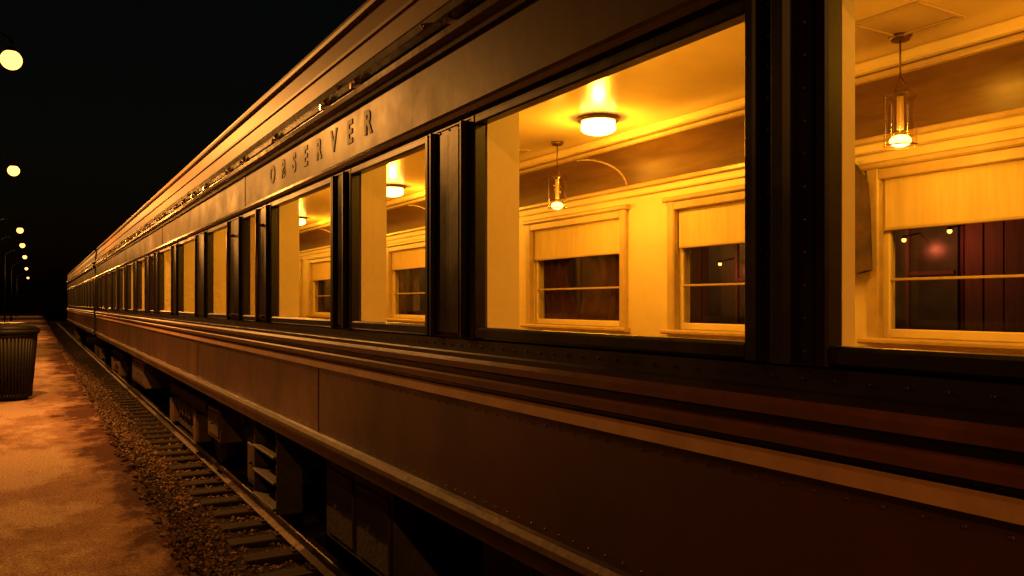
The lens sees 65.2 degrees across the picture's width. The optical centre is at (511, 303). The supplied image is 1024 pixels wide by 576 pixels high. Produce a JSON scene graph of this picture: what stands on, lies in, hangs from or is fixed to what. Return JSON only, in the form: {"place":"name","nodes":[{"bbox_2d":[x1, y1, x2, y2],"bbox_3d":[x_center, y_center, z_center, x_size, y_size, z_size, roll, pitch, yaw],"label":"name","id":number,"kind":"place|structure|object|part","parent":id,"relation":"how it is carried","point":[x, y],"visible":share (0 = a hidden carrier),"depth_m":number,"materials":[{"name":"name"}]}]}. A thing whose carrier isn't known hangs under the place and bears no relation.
{"place":"outdoors","nodes":[
{"label":"outdoors","id":0,"kind":"place"},
{"bbox_2d":[0,312,196,575],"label":"platform","id":1,"kind":"structure","parent":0,"point":[71,504],"depth_m":6.12,"materials":[{"name":"concrete"}]},
{"bbox_2d":[0,151,19,175],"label":"street lamp","id":2,"kind":"object","parent":1,"relation":"on","point":[13,169],"visible":1,"depth_m":17.93,"materials":[{"name":"yellow glass"}]},
{"bbox_2d":[0,31,22,69],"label":"street lamp","id":3,"kind":"object","parent":1,"relation":"on","point":[10,58],"visible":1,"depth_m":9.84,"materials":[{"name":"yellow glass"}]},
{"bbox_2d":[0,218,22,232],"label":"street lamp","id":4,"kind":"object","parent":1,"relation":"on","point":[19,229],"visible":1,"depth_m":32.51,"materials":[{"name":"yellow glass"}]},
{"bbox_2d":[0,236,24,247],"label":"street lamp","id":5,"kind":"object","parent":1,"relation":"on","point":[22,244],"visible":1,"depth_m":40.90,"materials":[{"name":"yellow glass"}]},
{"bbox_2d":[3,250,26,321],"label":"street lamp","id":6,"kind":"object","parent":1,"relation":"on","point":[24,256],"visible":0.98,"depth_m":51.43,"materials":[{"name":"black metal"}]},
{"bbox_2d":[10,263,27,320],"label":"street lamp","id":7,"kind":"object","parent":1,"relation":"on","point":[26,268],"visible":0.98,"depth_m":67.42,"materials":[{"name":"black metal"}]},
{"bbox_2d":[0,322,40,400],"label":"trash bin","id":8,"kind":"object","parent":1,"relation":"on","point":[18,344],"visible":1,"depth_m":11.89,"materials":[{"name":"black metal"}]},
{"bbox_2d":[16,274,28,316],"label":"street lamp","id":9,"kind":"object","parent":1,"relation":"on","point":[16,294],"visible":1,"depth_m":91.39,"materials":[{"name":"black metal"}]},
{"bbox_2d":[0,0,366,306],"label":"sky","id":10,"kind":"structure","parent":0,"point":[107,101],"materials":[{"name":"black"}]},
{"bbox_2d":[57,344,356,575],"bbox_3d":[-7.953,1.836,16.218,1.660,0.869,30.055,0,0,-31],"label":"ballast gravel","id":11,"kind":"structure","parent":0,"point":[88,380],"depth_m":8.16,"materials":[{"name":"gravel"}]},
{"bbox_2d":[322,219,1023,342],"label":"wooden warehouse","id":12,"kind":"structure","parent":0,"point":[982,249],"depth_m":12.37,"materials":[{"name":"red wood"}]},
{"label":"ground","id":13,"kind":"structure","parent":0,"visible":0},
{"bbox_2d":[43,314,482,575],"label":"track bed","id":14,"kind":"object","parent":13,"relation":"on","point":[238,564],"visible":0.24,"depth_m":8.10,"materials":[{"name":"gravel"}]},
{"bbox_2d":[48,314,482,575],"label":"railway track","id":15,"kind":"structure","parent":14,"relation":"on","point":[321,559],"depth_m":9.55,"materials":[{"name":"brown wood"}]},
{"bbox_2d":[66,250,122,366],"bbox_3d":[-17.447,0.093,34.942,2.874,3.907,24.100,0,0,-31],"label":"passenger car","id":16,"kind":"object","parent":15,"relation":"on","point":[81,295],"visible":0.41,"depth_m":28.44,"materials":[{"name":"gold metal"}]},
{"label":"window glass","id":17,"kind":"part","parent":16,"relation":"part of","materials":[{"name":"glass"}]},
{"bbox_2d":[94,0,1023,575],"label":"passenger car","id":18,"kind":"object","parent":15,"relation":"on","point":[492,166],"visible":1,"depth_m":3.56,"materials":[{"name":"gold metal"}]},
{"label":"window glass","id":19,"kind":"part","parent":18,"relation":"part of","materials":[{"name":"glass"}]},
{"bbox_2d":[855,164,872,273],"bbox_3d":[1.909,-0.527,4.650,0.163,0.714,0.411,0,0,-31],"label":"hanging coat","id":20,"kind":"object","parent":18,"relation":"hanging from","point":[863,250],"visible":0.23,"depth_m":4.50,"materials":[{"name":"fabric"}]}
]}

